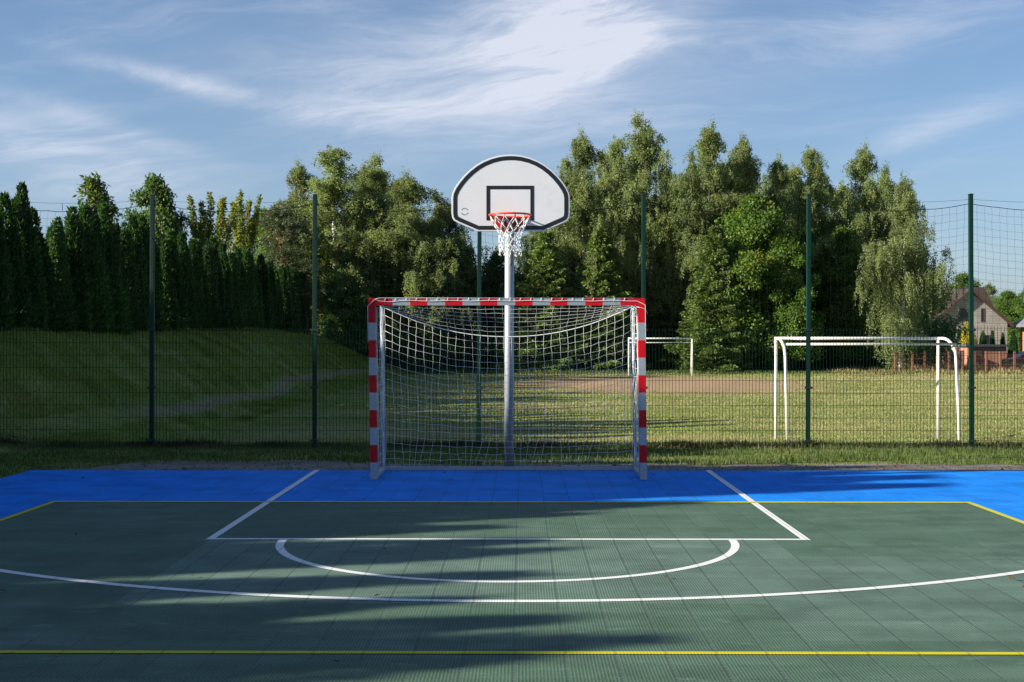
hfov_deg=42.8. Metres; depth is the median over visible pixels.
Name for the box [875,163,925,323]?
birch tree
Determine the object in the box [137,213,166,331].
thuja
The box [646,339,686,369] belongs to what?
bush
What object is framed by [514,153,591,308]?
birch tree
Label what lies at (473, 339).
bush
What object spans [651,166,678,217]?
dark tree
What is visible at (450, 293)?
dark tree
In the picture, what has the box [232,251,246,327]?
thuja
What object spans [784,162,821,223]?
birch tree
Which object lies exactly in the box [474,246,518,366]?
dark tree
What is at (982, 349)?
brick shed
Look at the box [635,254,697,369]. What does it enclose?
spruce tree
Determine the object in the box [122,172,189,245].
leafy tree
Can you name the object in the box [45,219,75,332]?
thuja
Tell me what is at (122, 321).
thuja
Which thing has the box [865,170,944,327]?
birch tree
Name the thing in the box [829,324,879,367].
bush
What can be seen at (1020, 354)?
parked car
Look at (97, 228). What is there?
thuja
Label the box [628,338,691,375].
football goal
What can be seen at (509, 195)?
basketball hoop
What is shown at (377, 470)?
handball goal
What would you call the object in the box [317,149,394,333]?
birch tree
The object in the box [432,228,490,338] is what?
dark tree
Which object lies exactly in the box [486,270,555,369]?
dark tree
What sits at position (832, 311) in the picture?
maple tree
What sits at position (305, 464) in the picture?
gravel path
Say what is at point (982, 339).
garden conifer
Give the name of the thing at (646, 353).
bush
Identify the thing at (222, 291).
thuja
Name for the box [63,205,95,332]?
thuja
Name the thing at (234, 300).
thuja
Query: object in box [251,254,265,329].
thuja
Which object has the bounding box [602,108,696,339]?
birch tree
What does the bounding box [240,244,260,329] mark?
thuja
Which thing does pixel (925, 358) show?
brown wire fence
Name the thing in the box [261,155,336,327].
birch tree
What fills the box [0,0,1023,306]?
sky
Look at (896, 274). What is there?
weeping birch
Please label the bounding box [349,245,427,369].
dark tree
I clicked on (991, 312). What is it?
gabled house
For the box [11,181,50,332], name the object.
thuja
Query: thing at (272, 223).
pine tree
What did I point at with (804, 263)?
dark tree
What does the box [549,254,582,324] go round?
dark tree
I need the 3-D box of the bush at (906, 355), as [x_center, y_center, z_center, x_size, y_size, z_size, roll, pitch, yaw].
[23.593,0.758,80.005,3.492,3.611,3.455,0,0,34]
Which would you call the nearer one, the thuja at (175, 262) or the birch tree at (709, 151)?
the thuja at (175, 262)
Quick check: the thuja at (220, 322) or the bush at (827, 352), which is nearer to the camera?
the thuja at (220, 322)
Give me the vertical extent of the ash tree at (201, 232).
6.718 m
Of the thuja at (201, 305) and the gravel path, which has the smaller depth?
the gravel path
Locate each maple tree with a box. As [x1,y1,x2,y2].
[696,188,812,370]
[748,224,825,370]
[811,224,880,367]
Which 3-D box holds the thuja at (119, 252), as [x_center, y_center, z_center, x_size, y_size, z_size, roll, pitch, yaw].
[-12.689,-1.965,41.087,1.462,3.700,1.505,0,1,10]
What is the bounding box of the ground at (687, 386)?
[0,331,1023,477]
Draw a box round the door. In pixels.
[974,349,981,365]
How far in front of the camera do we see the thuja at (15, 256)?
33.29 m
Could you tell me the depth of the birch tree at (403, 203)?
85.03 m
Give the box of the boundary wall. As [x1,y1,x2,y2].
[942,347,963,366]
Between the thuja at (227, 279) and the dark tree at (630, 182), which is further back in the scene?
the dark tree at (630, 182)
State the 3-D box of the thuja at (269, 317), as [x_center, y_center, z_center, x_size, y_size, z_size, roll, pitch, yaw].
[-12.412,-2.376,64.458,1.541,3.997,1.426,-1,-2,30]
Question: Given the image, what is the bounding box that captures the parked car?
[1002,351,1023,364]
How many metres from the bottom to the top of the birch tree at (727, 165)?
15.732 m
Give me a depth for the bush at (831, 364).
79.61 m
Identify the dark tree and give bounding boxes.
[317,254,379,352]
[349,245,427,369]
[407,262,468,370]
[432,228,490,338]
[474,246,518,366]
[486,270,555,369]
[503,233,536,271]
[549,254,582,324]
[617,251,675,330]
[622,171,661,225]
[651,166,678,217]
[759,164,782,196]
[775,166,802,202]
[800,227,834,367]
[827,179,854,219]
[895,295,935,365]
[902,233,958,333]
[917,255,966,366]
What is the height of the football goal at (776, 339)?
2.033 m
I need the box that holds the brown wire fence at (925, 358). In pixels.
[894,352,1023,372]
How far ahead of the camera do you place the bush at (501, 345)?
78.59 m
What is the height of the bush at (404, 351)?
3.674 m
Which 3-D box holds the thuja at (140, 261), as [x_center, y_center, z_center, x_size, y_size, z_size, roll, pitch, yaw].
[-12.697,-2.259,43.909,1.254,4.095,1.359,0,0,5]
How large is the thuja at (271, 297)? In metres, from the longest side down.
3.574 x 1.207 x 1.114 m
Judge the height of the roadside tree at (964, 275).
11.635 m
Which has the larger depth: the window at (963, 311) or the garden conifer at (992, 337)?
the window at (963, 311)
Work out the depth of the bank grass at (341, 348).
35.41 m
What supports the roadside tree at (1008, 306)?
on the ground at (687, 386)
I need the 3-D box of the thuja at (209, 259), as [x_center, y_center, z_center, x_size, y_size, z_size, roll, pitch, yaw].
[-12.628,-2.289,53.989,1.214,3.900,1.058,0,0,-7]
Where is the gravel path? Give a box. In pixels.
[63,460,1023,470]
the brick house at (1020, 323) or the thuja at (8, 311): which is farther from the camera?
the brick house at (1020, 323)
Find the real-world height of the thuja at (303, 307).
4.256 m
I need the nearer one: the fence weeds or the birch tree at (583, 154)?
the fence weeds
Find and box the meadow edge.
[398,367,986,374]
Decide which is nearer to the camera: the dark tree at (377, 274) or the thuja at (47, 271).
the thuja at (47, 271)
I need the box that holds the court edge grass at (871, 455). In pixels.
[0,435,1023,477]
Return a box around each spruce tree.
[492,230,590,372]
[555,227,651,370]
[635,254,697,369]
[663,224,767,372]
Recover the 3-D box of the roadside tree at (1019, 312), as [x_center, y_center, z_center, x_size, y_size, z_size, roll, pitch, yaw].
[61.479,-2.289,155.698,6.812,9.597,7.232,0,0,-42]
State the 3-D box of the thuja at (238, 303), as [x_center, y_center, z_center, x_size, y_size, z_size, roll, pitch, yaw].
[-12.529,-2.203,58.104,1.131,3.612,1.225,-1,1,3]
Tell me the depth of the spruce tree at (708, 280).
76.11 m
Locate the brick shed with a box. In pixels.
[951,344,1008,365]
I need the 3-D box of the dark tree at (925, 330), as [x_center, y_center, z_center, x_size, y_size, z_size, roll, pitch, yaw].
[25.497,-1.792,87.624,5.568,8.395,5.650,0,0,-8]
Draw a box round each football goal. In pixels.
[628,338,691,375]
[774,337,959,439]
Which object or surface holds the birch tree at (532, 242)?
on the ground at (687, 386)
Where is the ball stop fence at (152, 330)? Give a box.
[0,194,1023,447]
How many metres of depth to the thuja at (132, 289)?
42.93 m
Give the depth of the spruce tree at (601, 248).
78.17 m
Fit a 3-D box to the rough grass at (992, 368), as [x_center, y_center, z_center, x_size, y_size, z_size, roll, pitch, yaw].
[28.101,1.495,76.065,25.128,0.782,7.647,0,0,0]
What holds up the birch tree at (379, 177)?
on the ground at (687, 386)
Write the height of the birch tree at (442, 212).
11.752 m
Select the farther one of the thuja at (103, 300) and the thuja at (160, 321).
the thuja at (160, 321)
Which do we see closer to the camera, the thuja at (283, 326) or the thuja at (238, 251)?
the thuja at (238, 251)
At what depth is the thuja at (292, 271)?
73.99 m
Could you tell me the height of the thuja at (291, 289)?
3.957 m
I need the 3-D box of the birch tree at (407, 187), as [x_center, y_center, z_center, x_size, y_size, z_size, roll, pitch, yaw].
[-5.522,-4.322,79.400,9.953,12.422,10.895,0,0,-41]
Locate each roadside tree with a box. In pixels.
[948,271,982,286]
[983,280,998,306]
[991,290,1023,341]
[1006,289,1023,351]
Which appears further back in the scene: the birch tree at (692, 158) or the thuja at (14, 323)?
the birch tree at (692, 158)
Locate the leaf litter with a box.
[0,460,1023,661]
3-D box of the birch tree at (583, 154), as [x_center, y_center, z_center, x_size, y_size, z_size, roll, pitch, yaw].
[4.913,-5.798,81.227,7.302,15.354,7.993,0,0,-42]
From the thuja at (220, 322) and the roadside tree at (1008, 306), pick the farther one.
the roadside tree at (1008, 306)
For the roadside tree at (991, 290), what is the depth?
168.93 m
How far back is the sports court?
8.86 m
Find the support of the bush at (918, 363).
on the ground at (687, 386)
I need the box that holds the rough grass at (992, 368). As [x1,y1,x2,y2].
[792,361,1023,374]
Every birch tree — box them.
[258,144,403,332]
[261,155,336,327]
[308,166,493,367]
[312,164,456,333]
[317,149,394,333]
[358,173,435,263]
[417,189,501,307]
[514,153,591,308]
[514,229,574,320]
[526,123,638,325]
[588,147,619,233]
[595,132,648,325]
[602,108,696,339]
[626,114,764,368]
[661,145,713,240]
[701,131,804,334]
[701,143,764,244]
[711,153,733,223]
[763,148,793,227]
[781,142,861,334]
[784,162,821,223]
[791,152,849,236]
[813,137,920,365]
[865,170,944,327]
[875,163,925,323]
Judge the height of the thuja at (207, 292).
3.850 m
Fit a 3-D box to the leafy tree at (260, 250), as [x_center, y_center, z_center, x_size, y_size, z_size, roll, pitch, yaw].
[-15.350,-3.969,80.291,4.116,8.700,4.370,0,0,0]
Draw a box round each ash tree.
[185,190,238,250]
[216,189,262,260]
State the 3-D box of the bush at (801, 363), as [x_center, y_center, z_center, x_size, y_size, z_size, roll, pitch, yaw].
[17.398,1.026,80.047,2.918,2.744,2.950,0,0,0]
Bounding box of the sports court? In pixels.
[0,470,1023,681]
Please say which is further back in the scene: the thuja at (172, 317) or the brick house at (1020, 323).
the brick house at (1020, 323)
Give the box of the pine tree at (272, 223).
[254,199,336,303]
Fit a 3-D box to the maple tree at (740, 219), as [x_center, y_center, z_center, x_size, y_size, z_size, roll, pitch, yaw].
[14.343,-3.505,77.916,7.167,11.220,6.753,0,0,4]
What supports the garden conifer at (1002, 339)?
on the ground at (687, 386)
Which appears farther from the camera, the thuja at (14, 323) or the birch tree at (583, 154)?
the birch tree at (583, 154)
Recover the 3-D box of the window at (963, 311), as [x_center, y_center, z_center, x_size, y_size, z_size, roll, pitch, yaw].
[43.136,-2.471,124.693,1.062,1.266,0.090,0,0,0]
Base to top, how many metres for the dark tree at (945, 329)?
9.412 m
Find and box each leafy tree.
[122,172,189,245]
[243,208,290,264]
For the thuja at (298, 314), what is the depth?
73.22 m
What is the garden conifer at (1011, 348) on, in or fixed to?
on the ground at (687, 386)
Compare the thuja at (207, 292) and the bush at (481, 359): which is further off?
the bush at (481, 359)
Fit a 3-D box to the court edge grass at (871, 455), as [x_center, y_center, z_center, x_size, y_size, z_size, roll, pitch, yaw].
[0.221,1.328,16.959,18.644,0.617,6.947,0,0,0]
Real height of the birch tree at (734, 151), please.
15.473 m
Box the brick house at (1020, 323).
[1014,318,1023,365]
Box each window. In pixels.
[958,308,967,321]
[981,308,983,321]
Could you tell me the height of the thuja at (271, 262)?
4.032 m
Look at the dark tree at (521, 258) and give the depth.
91.87 m
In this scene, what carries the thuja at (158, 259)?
on the ground at (687, 386)
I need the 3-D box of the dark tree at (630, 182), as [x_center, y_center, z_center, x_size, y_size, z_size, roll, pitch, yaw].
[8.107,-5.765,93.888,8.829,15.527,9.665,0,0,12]
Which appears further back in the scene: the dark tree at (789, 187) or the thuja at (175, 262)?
the dark tree at (789, 187)
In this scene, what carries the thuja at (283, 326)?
on the ground at (687, 386)
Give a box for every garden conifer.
[959,321,968,346]
[979,330,986,343]
[989,330,995,343]
[1000,332,1005,343]
[1008,331,1018,357]
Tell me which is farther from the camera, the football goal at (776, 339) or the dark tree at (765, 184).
the dark tree at (765, 184)
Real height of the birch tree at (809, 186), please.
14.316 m
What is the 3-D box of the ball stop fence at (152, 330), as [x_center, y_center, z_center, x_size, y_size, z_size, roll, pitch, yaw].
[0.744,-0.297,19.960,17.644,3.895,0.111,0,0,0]
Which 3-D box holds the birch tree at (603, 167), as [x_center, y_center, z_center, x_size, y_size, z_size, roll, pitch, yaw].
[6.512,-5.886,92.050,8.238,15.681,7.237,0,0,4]
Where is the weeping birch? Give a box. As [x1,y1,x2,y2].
[849,169,967,370]
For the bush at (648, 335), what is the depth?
80.74 m
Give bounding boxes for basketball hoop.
[452,155,569,466]
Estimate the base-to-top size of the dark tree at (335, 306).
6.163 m
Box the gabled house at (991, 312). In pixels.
[933,287,1013,343]
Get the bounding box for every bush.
[385,321,476,371]
[387,336,447,369]
[423,317,500,370]
[461,355,492,368]
[481,324,533,369]
[490,318,575,369]
[575,327,654,370]
[623,335,661,368]
[646,332,669,369]
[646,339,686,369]
[780,323,865,370]
[790,356,819,369]
[812,352,861,368]
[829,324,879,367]
[855,324,918,367]
[874,333,926,368]
[909,348,934,365]
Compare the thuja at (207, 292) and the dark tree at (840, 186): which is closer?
the thuja at (207, 292)
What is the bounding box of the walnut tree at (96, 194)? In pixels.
[73,170,122,221]
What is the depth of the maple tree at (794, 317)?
76.21 m
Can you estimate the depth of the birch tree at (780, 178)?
88.27 m
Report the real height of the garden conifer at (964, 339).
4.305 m
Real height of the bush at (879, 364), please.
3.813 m
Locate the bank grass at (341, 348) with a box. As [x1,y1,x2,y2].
[0,326,404,442]
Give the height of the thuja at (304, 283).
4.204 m
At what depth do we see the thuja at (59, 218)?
37.20 m
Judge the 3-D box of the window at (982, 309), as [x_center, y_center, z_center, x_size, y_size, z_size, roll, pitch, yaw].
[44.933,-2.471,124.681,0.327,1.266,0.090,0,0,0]
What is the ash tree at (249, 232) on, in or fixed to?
on the ground at (687, 386)
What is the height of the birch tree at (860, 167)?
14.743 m
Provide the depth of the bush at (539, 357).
77.91 m
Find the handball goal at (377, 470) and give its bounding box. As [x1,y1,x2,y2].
[367,298,647,479]
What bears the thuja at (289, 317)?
on the ground at (687, 386)
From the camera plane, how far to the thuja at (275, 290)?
67.37 m
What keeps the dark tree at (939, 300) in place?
on the ground at (687, 386)
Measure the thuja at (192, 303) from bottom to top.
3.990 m
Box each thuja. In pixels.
[0,191,33,330]
[0,206,18,330]
[0,211,17,330]
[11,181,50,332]
[30,206,65,333]
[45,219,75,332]
[54,216,79,330]
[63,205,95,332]
[77,203,115,333]
[82,205,118,333]
[97,202,134,334]
[108,221,133,334]
[114,222,131,317]
[120,220,142,331]
[127,213,149,331]
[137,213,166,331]
[155,236,165,328]
[159,239,181,329]
[164,228,190,329]
[177,230,198,329]
[188,237,206,329]
[194,238,213,329]
[202,240,221,329]
[209,236,230,328]
[213,265,223,328]
[218,241,236,329]
[220,255,236,328]
[227,251,244,329]
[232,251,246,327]
[235,247,252,328]
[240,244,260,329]
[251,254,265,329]
[255,253,275,329]
[265,261,282,329]
[265,264,275,329]
[269,259,280,328]
[273,264,286,331]
[279,265,295,332]
[283,263,299,332]
[289,262,307,333]
[290,268,302,331]
[293,283,300,331]
[299,268,312,334]
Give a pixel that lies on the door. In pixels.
(975, 350)
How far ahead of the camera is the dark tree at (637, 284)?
86.25 m
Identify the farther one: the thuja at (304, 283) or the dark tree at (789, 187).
the dark tree at (789, 187)
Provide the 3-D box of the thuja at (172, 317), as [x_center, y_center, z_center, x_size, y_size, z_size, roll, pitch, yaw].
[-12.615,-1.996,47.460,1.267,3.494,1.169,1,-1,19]
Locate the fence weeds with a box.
[0,433,1023,447]
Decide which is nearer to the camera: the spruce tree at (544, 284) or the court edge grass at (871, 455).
the court edge grass at (871, 455)
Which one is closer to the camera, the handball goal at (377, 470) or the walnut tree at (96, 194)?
the handball goal at (377, 470)
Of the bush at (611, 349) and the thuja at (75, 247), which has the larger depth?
the bush at (611, 349)
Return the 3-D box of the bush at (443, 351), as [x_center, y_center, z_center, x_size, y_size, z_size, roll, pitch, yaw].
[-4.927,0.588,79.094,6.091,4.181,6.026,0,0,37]
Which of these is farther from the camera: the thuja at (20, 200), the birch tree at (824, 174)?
the birch tree at (824, 174)
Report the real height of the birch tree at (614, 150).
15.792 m
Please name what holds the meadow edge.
on the ground at (687, 386)
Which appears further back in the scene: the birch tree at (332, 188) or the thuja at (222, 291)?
the birch tree at (332, 188)
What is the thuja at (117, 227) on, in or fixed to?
on the ground at (687, 386)
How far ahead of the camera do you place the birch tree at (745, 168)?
82.25 m

